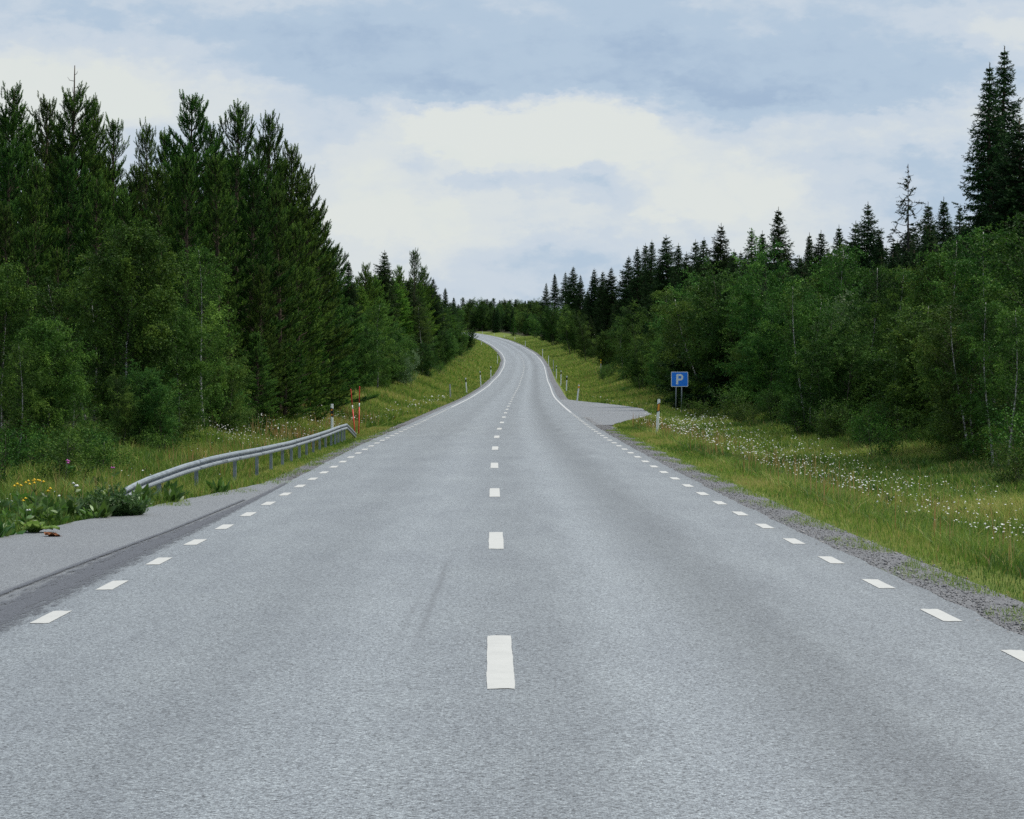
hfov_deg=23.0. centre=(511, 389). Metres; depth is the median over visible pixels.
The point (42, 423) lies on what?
shrub
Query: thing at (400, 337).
broadleaf tree
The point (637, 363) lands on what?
broadleaf tree
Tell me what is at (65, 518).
yarrow
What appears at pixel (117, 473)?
thistle
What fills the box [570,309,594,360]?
broadleaf tree
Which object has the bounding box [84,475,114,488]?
leafy weed
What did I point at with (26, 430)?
shrub
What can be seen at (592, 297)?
spruce tree
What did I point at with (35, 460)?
shrub
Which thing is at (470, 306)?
broadleaf tree
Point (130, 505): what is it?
feathery bush
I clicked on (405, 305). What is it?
pine tree
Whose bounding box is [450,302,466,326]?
broadleaf tree
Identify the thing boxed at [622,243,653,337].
spruce tree
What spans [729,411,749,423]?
shrub
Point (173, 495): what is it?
leafy weed
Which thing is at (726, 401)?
shrub
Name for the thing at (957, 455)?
shrub
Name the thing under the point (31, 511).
leafy weed
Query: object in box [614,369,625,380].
shrub
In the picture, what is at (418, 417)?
gravel shoulder
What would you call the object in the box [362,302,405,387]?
birch tree
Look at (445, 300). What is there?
spruce tree
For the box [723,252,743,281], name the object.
spruce tree
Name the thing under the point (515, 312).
broadleaf tree
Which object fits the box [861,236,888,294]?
spruce tree
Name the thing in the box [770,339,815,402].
broadleaf tree
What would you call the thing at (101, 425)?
shrub
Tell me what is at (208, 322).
pine tree
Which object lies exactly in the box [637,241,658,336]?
spruce tree
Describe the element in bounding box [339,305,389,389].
broadleaf tree
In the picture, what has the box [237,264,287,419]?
pine tree
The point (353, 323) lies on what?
pine tree
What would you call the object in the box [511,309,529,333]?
broadleaf tree
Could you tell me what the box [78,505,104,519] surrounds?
leafy weed
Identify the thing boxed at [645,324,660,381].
broadleaf tree
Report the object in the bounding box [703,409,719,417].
shrub
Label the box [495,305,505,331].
broadleaf tree
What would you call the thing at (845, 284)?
spruce tree
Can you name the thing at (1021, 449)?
shrub
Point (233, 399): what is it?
pine tree
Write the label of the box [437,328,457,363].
broadleaf tree
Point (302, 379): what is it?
pine tree
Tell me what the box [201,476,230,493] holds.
leafy weed
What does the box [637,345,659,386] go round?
broadleaf tree
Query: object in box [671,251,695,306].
spruce tree
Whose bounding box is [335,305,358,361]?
birch tree
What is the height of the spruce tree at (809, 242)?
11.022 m
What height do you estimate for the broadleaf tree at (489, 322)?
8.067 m
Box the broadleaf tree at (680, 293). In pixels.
[643,266,716,388]
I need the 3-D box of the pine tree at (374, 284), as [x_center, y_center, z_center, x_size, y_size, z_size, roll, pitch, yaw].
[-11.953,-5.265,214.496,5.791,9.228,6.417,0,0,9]
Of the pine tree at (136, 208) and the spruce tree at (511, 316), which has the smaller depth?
the pine tree at (136, 208)
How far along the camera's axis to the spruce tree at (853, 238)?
144.92 m
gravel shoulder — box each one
[271,338,502,480]
[478,333,1023,635]
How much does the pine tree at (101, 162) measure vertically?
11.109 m
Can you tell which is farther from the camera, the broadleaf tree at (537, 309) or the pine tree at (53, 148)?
the broadleaf tree at (537, 309)
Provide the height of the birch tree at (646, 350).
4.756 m
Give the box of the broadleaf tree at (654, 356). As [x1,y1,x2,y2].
[643,336,667,395]
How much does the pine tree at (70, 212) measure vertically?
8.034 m
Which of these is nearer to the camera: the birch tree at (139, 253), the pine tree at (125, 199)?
the birch tree at (139, 253)
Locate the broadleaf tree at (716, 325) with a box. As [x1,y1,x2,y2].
[676,255,763,398]
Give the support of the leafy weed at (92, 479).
on the ground at (938, 565)
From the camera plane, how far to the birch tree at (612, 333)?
282.11 m
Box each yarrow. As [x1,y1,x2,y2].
[18,509,31,526]
[51,495,70,524]
[66,482,80,518]
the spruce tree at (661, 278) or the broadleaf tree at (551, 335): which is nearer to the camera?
the spruce tree at (661, 278)
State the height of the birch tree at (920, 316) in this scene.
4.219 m
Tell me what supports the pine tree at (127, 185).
on the ground at (938, 565)
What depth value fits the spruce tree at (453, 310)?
427.11 m
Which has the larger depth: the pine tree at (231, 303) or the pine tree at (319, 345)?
the pine tree at (319, 345)
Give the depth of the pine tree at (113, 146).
94.96 m
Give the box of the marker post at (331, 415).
[331,404,332,427]
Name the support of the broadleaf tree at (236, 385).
on the ground at (938, 565)
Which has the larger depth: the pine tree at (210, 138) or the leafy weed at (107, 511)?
the pine tree at (210, 138)
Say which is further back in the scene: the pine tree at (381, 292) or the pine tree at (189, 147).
the pine tree at (381, 292)
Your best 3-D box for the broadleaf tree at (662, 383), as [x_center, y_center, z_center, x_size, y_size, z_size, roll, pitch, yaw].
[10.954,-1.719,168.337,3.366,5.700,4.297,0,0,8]
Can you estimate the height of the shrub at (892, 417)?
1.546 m
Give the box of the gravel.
[250,417,1023,639]
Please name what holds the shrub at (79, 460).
on the ground at (938, 565)
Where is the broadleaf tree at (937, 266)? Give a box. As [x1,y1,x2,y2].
[912,244,976,301]
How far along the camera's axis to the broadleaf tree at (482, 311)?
878.22 m
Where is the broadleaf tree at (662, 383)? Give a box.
[650,341,673,402]
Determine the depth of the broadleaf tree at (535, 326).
670.63 m
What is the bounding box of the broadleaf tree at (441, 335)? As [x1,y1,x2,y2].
[431,327,446,367]
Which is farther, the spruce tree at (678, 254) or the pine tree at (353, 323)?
the spruce tree at (678, 254)
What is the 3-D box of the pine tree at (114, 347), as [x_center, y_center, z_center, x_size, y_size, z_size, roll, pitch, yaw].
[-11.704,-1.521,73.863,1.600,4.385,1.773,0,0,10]
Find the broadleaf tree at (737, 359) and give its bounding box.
[722,330,776,410]
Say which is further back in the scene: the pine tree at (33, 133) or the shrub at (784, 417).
the pine tree at (33, 133)
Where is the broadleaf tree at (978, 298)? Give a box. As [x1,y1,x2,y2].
[948,250,1023,437]
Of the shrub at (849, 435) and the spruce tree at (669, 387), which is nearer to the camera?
the shrub at (849, 435)
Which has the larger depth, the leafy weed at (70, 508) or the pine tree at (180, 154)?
the pine tree at (180, 154)
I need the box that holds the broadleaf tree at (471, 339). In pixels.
[462,328,477,350]
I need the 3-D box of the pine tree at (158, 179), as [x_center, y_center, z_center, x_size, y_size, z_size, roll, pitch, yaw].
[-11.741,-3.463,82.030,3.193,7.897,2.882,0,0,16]
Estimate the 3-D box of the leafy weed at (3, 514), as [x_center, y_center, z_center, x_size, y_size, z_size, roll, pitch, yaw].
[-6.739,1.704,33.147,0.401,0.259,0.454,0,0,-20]
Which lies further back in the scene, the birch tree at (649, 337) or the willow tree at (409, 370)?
the birch tree at (649, 337)
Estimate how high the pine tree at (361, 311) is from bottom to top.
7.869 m
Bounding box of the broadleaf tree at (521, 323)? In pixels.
[518,310,531,334]
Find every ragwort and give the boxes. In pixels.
[9,483,29,521]
[19,497,35,523]
[24,478,45,519]
[40,487,53,524]
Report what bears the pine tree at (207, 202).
on the ground at (938, 565)
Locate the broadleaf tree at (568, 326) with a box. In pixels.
[554,303,585,353]
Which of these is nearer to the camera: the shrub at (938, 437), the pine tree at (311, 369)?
the shrub at (938, 437)
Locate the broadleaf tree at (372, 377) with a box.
[356,343,387,387]
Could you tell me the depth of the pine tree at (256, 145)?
105.90 m
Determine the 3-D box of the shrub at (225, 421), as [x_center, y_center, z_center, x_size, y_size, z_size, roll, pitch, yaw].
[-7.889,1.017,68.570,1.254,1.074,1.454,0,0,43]
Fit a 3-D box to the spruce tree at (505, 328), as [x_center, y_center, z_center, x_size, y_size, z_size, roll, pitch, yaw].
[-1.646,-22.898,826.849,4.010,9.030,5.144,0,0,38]
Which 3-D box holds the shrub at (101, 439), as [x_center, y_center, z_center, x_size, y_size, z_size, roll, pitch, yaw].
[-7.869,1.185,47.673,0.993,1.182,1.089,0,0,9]
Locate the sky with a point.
(514, 145)
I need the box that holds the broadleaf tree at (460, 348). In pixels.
[454,339,463,357]
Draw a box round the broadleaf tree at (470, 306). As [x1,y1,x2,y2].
[460,299,475,328]
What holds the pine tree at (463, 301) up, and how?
on the ground at (938, 565)
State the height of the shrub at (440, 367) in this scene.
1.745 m
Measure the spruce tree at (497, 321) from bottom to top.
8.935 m
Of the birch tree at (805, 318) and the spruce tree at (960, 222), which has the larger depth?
the spruce tree at (960, 222)
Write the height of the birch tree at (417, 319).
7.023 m
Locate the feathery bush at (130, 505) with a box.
[75,481,151,515]
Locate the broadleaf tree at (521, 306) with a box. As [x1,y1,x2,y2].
[513,300,526,315]
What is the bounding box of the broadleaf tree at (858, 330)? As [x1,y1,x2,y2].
[792,295,893,413]
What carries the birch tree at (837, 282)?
on the ground at (938, 565)
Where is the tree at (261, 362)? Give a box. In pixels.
[234,331,278,430]
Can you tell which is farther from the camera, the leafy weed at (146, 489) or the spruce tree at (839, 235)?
the spruce tree at (839, 235)
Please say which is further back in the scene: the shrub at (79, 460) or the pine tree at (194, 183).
the pine tree at (194, 183)
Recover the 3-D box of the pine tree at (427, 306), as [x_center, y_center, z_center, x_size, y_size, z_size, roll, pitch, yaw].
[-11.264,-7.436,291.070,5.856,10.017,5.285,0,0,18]
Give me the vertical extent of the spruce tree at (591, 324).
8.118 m
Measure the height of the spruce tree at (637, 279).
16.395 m
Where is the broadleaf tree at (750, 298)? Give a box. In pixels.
[713,228,807,402]
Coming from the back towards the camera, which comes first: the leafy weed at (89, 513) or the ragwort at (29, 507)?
the leafy weed at (89, 513)
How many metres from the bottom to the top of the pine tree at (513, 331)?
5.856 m
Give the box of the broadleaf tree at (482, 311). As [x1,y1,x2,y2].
[468,304,490,330]
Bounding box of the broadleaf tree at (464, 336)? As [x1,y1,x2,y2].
[451,323,472,355]
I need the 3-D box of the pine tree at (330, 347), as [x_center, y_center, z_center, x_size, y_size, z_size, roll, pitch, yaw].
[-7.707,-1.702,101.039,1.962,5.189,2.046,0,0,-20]
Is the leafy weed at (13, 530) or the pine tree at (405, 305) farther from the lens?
the pine tree at (405, 305)
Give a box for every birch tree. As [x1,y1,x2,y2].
[0,253,43,455]
[0,340,62,470]
[6,315,99,466]
[19,260,143,427]
[45,363,103,454]
[60,216,191,436]
[141,301,225,441]
[159,240,244,427]
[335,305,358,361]
[357,325,372,387]
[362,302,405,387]
[374,338,395,385]
[407,306,432,370]
[437,306,460,360]
[604,316,635,374]
[632,288,680,385]
[643,330,660,391]
[643,341,655,383]
[650,281,738,405]
[758,281,848,429]
[778,323,808,393]
[786,290,838,329]
[802,241,894,364]
[833,264,907,424]
[858,264,921,420]
[864,290,957,432]
[883,299,955,439]
[886,250,976,430]
[892,232,1020,390]
[905,300,1015,456]
[924,226,1023,443]
[931,298,1023,462]
[955,210,1023,449]
[965,307,1023,463]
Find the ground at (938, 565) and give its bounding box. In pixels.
[2,329,1023,601]
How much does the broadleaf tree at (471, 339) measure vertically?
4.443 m
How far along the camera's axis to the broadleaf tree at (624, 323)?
230.68 m
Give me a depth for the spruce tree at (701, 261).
227.36 m
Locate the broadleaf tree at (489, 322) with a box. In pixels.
[480,308,493,330]
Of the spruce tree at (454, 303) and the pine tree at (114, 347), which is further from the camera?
the spruce tree at (454, 303)
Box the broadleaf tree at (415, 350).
[408,334,423,367]
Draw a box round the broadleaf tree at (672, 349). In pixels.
[653,317,692,396]
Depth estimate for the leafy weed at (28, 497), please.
36.31 m
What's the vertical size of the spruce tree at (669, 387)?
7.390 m
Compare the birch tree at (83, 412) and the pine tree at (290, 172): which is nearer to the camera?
the birch tree at (83, 412)
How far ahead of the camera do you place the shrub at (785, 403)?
92.21 m
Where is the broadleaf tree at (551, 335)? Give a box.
[533,303,566,345]
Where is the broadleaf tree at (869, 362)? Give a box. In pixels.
[827,323,887,421]
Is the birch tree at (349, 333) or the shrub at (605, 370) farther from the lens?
the shrub at (605, 370)
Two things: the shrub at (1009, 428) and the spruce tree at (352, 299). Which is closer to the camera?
the shrub at (1009, 428)
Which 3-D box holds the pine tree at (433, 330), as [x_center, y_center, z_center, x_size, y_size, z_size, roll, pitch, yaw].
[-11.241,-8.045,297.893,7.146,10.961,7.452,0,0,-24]
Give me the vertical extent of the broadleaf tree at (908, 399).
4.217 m
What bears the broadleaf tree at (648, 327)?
on the ground at (938, 565)
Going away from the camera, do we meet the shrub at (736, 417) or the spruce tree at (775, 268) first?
the shrub at (736, 417)
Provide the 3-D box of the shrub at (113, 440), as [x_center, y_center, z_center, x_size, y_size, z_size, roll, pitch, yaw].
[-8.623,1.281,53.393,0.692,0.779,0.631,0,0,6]
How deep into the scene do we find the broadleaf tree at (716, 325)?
135.20 m
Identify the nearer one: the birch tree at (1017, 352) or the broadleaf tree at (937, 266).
the birch tree at (1017, 352)
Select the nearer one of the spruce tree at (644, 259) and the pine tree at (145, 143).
the pine tree at (145, 143)
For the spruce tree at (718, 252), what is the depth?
206.30 m
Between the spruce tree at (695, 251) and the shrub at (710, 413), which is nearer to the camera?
the shrub at (710, 413)
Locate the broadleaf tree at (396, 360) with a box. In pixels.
[379,335,413,383]
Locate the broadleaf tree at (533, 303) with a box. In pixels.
[525,299,541,307]
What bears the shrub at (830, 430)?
on the ground at (938, 565)
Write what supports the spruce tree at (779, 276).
on the ground at (938, 565)
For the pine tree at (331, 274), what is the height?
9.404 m
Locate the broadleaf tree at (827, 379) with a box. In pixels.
[780,302,884,433]
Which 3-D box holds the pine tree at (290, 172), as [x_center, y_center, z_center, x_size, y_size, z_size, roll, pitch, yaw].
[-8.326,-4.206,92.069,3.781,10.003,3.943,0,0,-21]
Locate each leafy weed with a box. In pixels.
[0,499,14,512]
[0,519,25,534]
[0,522,10,537]
[2,510,14,518]
[3,521,12,535]
[8,512,25,521]
[17,491,48,505]
[19,501,55,519]
[22,496,58,509]
[34,507,69,525]
[40,499,60,513]
[57,496,83,520]
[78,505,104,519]
[82,476,106,491]
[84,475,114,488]
[91,497,116,517]
[103,485,125,496]
[128,494,154,506]
[129,482,159,502]
[150,494,160,504]
[154,480,183,494]
[163,486,184,502]
[177,488,187,497]
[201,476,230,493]
[818,473,831,481]
[863,484,881,492]
[883,494,893,505]
[918,460,930,468]
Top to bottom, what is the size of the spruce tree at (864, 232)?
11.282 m
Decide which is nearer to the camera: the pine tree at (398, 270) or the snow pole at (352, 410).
the snow pole at (352, 410)
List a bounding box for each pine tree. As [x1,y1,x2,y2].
[0,80,52,270]
[0,109,24,219]
[0,138,53,330]
[0,201,35,408]
[4,225,65,412]
[7,157,78,361]
[15,90,64,270]
[17,117,52,224]
[21,245,85,416]
[36,65,115,329]
[36,119,66,203]
[38,153,101,389]
[63,173,134,396]
[66,93,119,274]
[87,112,137,268]
[87,267,135,409]
[91,186,148,362]
[103,154,124,219]
[114,177,130,205]
[119,266,172,395]
[123,161,151,222]
[123,163,183,391]
[124,116,169,373]
[127,202,143,228]
[128,154,220,404]
[132,89,254,380]
[144,127,194,376]
[160,149,194,241]
[178,153,252,402]
[178,156,202,233]
[178,164,240,275]
[181,263,231,405]
[188,98,302,366]
[192,121,241,328]
[204,380,242,432]
[206,284,248,392]
[220,157,312,405]
[223,155,247,208]
[225,134,280,313]
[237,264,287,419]
[241,109,323,390]
[244,185,310,412]
[245,139,336,404]
[269,296,311,414]
[270,153,292,207]
[274,351,310,421]
[275,165,359,410]
[281,221,333,420]
[298,263,330,412]
[309,207,363,406]
[320,244,379,404]
[320,293,342,405]
[344,284,378,382]
[353,275,361,284]
[355,262,392,368]
[357,286,381,386]
[364,274,403,349]
[372,279,399,334]
[375,274,405,336]
[391,278,419,359]
[392,265,415,356]
[394,275,417,355]
[406,248,433,341]
[410,277,440,353]
[415,284,438,363]
[418,265,443,338]
[443,303,459,329]
[460,298,466,329]
[510,317,517,335]
[512,299,519,308]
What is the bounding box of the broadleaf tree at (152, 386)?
[114,358,190,452]
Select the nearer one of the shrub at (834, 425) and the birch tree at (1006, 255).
the birch tree at (1006, 255)
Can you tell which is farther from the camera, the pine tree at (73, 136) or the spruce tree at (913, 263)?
the spruce tree at (913, 263)
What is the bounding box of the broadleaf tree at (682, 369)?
[663,344,699,408]
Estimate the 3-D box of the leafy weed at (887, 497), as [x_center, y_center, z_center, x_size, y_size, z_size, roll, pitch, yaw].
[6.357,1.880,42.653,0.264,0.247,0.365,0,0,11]
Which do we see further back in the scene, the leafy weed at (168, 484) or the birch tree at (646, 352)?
the birch tree at (646, 352)
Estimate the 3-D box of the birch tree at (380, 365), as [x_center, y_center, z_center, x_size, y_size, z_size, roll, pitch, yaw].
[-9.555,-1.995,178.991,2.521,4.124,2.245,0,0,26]
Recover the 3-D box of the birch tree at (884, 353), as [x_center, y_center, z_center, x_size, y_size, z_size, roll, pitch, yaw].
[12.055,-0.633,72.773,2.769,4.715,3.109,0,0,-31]
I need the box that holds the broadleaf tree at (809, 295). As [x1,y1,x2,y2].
[768,286,858,404]
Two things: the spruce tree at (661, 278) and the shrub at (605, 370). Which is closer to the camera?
the spruce tree at (661, 278)
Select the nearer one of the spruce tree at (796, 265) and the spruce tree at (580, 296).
the spruce tree at (796, 265)
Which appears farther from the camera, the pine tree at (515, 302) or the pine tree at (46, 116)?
the pine tree at (515, 302)
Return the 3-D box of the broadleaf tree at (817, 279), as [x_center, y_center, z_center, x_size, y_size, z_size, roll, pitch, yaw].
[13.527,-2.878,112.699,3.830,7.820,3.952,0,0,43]
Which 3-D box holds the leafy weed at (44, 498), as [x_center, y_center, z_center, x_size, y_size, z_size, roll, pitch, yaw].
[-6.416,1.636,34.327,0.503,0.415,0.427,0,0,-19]
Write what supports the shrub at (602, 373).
on the ground at (938, 565)
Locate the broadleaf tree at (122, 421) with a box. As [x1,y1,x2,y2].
[103,367,145,446]
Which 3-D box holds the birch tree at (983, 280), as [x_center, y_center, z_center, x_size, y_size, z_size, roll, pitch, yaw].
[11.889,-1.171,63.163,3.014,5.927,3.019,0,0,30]
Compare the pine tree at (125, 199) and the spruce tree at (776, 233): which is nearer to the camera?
the pine tree at (125, 199)
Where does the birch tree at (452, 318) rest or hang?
on the ground at (938, 565)
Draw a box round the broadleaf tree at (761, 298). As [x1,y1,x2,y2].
[722,263,855,398]
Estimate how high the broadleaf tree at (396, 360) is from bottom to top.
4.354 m
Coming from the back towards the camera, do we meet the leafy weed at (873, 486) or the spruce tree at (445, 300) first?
the spruce tree at (445, 300)
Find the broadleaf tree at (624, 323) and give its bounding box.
[610,298,648,382]
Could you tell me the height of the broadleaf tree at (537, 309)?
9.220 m
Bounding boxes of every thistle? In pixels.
[62,459,75,486]
[111,467,119,482]
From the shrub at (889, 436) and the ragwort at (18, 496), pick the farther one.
the shrub at (889, 436)
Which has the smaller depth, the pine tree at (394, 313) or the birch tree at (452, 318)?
the pine tree at (394, 313)
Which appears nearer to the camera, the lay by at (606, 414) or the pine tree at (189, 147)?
the pine tree at (189, 147)
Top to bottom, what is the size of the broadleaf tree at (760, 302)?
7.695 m
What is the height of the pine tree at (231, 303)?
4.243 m
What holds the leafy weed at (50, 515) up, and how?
on the ground at (938, 565)
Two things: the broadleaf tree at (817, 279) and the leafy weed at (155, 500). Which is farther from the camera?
the broadleaf tree at (817, 279)
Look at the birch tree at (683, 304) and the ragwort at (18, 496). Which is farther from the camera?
the birch tree at (683, 304)
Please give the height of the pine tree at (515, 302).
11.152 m
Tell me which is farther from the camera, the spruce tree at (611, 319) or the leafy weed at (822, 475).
the spruce tree at (611, 319)
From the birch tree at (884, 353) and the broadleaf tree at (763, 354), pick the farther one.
the broadleaf tree at (763, 354)
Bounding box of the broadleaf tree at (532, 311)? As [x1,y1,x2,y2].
[529,300,540,315]
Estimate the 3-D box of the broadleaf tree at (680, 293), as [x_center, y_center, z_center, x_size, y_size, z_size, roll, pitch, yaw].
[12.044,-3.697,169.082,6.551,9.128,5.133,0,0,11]
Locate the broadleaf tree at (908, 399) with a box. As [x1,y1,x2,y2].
[866,301,993,442]
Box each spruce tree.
[340,260,363,324]
[373,250,404,335]
[404,281,434,369]
[426,284,455,363]
[431,277,448,327]
[440,289,453,328]
[449,303,468,350]
[452,298,458,319]
[468,308,476,331]
[491,308,495,332]
[493,307,501,332]
[500,309,509,331]
[508,309,515,331]
[536,284,550,340]
[546,274,560,340]
[554,272,571,342]
[560,267,584,345]
[573,274,585,325]
[581,316,597,353]
[582,292,588,321]
[584,269,600,339]
[592,272,607,345]
[595,317,600,353]
[596,268,622,353]
[608,308,615,336]
[610,257,642,361]
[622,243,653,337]
[625,248,646,334]
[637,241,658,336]
[639,237,679,340]
[654,304,720,408]
[666,243,689,300]
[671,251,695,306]
[684,333,756,413]
[686,240,714,291]
[687,239,699,274]
[697,224,733,301]
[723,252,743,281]
[734,227,757,298]
[752,230,767,283]
[756,207,798,287]
[759,262,791,403]
[763,262,785,291]
[764,261,775,287]
[789,255,802,275]
[791,256,812,296]
[798,261,814,282]
[803,233,814,268]
[806,232,837,282]
[831,228,850,270]
[831,267,853,304]
[842,204,888,300]
[842,222,864,272]
[860,256,896,405]
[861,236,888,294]
[878,254,899,309]
[885,240,899,271]
[886,166,925,287]
[888,248,913,311]
[890,234,914,269]
[893,251,923,402]
[907,205,939,270]
[916,231,945,281]
[917,224,928,264]
[918,228,957,294]
[925,196,953,250]
[948,222,969,279]
[951,62,1018,275]
[951,206,965,241]
[964,46,1023,243]
[964,117,1023,295]
[1007,295,1023,435]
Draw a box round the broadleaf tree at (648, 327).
[637,311,656,349]
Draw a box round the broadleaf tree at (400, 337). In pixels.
[388,319,418,383]
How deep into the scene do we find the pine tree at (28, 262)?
71.98 m
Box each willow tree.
[399,349,421,384]
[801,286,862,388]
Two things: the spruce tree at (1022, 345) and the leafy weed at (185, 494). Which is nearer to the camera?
the leafy weed at (185, 494)
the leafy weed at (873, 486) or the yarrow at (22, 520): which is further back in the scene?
the leafy weed at (873, 486)
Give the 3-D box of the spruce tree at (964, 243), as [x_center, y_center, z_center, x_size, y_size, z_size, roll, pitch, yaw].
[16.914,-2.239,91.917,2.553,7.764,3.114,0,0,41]
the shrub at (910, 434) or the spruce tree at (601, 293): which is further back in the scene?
the spruce tree at (601, 293)
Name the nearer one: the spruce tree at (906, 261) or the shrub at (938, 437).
the shrub at (938, 437)
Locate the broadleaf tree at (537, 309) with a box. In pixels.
[532,302,544,319]
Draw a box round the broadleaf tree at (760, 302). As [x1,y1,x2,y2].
[710,271,774,389]
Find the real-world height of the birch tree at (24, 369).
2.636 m
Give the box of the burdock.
[14,520,59,532]
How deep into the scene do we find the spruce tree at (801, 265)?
140.46 m
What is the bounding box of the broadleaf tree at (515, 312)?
[505,302,518,326]
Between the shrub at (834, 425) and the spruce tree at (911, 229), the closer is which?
the shrub at (834, 425)
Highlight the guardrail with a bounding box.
[123,424,356,494]
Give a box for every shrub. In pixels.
[0,404,75,439]
[0,409,83,470]
[0,419,41,484]
[0,420,76,470]
[0,424,64,464]
[25,422,101,482]
[41,416,93,455]
[53,427,145,476]
[54,449,91,468]
[78,421,118,469]
[80,412,110,439]
[82,421,120,447]
[102,432,119,450]
[110,393,155,446]
[133,425,185,453]
[151,403,211,450]
[205,410,247,432]
[226,386,257,419]
[231,400,263,426]
[416,362,428,375]
[432,363,447,373]
[597,364,612,378]
[598,369,606,380]
[603,364,612,375]
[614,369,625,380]
[617,387,630,392]
[663,389,679,408]
[679,397,718,417]
[701,383,751,420]
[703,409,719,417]
[724,397,760,421]
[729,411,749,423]
[753,387,782,417]
[756,388,785,420]
[761,390,788,420]
[767,404,808,426]
[769,388,833,435]
[770,395,815,421]
[805,411,851,439]
[808,393,856,440]
[813,407,854,440]
[836,398,894,447]
[843,428,862,442]
[847,414,924,457]
[851,400,902,441]
[873,399,907,435]
[900,425,925,446]
[905,427,931,444]
[913,401,981,453]
[924,431,964,448]
[931,437,976,463]
[976,401,1023,478]
[980,437,1023,487]
[1007,413,1023,478]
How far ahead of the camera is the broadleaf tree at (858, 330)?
89.84 m
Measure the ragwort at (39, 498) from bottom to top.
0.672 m
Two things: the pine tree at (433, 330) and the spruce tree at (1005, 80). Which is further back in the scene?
the pine tree at (433, 330)
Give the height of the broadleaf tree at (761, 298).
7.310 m
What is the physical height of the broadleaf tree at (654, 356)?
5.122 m
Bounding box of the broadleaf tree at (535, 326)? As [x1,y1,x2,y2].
[528,312,540,336]
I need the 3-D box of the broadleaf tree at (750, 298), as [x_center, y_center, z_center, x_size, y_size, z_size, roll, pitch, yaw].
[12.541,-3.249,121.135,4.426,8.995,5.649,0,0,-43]
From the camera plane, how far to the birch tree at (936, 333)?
60.17 m
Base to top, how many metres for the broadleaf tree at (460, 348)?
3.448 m
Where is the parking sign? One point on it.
(679, 379)
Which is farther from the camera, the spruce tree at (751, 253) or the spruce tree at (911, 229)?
the spruce tree at (751, 253)
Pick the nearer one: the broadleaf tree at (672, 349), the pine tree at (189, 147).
the pine tree at (189, 147)
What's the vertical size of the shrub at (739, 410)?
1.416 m
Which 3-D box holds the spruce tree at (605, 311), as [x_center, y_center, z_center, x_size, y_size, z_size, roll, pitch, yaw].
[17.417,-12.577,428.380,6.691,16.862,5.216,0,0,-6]
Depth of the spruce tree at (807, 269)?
145.97 m
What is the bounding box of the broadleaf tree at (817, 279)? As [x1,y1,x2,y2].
[767,238,859,382]
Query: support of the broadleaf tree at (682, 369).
on the ground at (938, 565)
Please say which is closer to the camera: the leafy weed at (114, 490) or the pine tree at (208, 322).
the leafy weed at (114, 490)
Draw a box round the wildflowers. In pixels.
[7,395,1023,537]
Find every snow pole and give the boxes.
[350,389,354,430]
[358,386,359,433]
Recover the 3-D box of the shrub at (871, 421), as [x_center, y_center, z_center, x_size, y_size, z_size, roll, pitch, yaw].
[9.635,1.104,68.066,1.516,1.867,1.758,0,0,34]
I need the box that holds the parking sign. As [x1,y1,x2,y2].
[671,372,687,411]
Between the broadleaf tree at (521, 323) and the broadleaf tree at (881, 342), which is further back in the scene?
the broadleaf tree at (521, 323)
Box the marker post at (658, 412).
[656,399,659,430]
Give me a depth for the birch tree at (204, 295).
66.96 m
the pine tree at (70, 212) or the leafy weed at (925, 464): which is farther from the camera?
the pine tree at (70, 212)
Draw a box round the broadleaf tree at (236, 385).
[191,330,257,435]
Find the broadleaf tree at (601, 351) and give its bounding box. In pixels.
[587,326,621,367]
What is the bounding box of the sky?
[0,0,1023,312]
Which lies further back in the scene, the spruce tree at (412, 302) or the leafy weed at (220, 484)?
the spruce tree at (412, 302)
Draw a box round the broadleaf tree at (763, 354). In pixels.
[730,302,791,405]
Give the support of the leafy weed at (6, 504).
on the ground at (938, 565)
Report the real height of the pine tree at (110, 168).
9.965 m
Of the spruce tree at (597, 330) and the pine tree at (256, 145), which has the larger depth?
the spruce tree at (597, 330)
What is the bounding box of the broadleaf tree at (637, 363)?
[626,336,652,388]
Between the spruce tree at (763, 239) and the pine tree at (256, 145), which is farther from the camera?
the spruce tree at (763, 239)
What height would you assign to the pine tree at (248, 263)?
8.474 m
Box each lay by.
[0,481,289,615]
[561,400,650,424]
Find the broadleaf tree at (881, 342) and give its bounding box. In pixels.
[851,294,920,414]
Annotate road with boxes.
[0,333,1023,818]
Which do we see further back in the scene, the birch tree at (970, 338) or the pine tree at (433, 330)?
the pine tree at (433, 330)
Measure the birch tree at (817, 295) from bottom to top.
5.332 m
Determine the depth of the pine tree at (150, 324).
75.94 m
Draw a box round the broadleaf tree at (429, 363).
[418,341,437,376]
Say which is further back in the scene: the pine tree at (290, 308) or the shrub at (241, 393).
the pine tree at (290, 308)
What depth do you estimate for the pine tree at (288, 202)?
109.53 m
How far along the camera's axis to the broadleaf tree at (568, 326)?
499.04 m
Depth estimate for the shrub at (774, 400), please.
98.57 m
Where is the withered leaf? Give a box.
[44,532,60,536]
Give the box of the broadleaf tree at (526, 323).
[521,312,530,335]
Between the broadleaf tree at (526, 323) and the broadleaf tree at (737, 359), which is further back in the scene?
the broadleaf tree at (526, 323)
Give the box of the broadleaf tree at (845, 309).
[818,295,868,339]
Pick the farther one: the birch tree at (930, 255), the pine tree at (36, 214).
the pine tree at (36, 214)
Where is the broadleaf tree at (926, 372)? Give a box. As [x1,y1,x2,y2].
[894,280,1023,445]
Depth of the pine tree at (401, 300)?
250.62 m
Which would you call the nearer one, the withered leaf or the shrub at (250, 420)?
the withered leaf
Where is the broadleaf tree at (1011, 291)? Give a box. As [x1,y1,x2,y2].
[979,237,1023,428]
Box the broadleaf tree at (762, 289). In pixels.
[737,276,777,340]

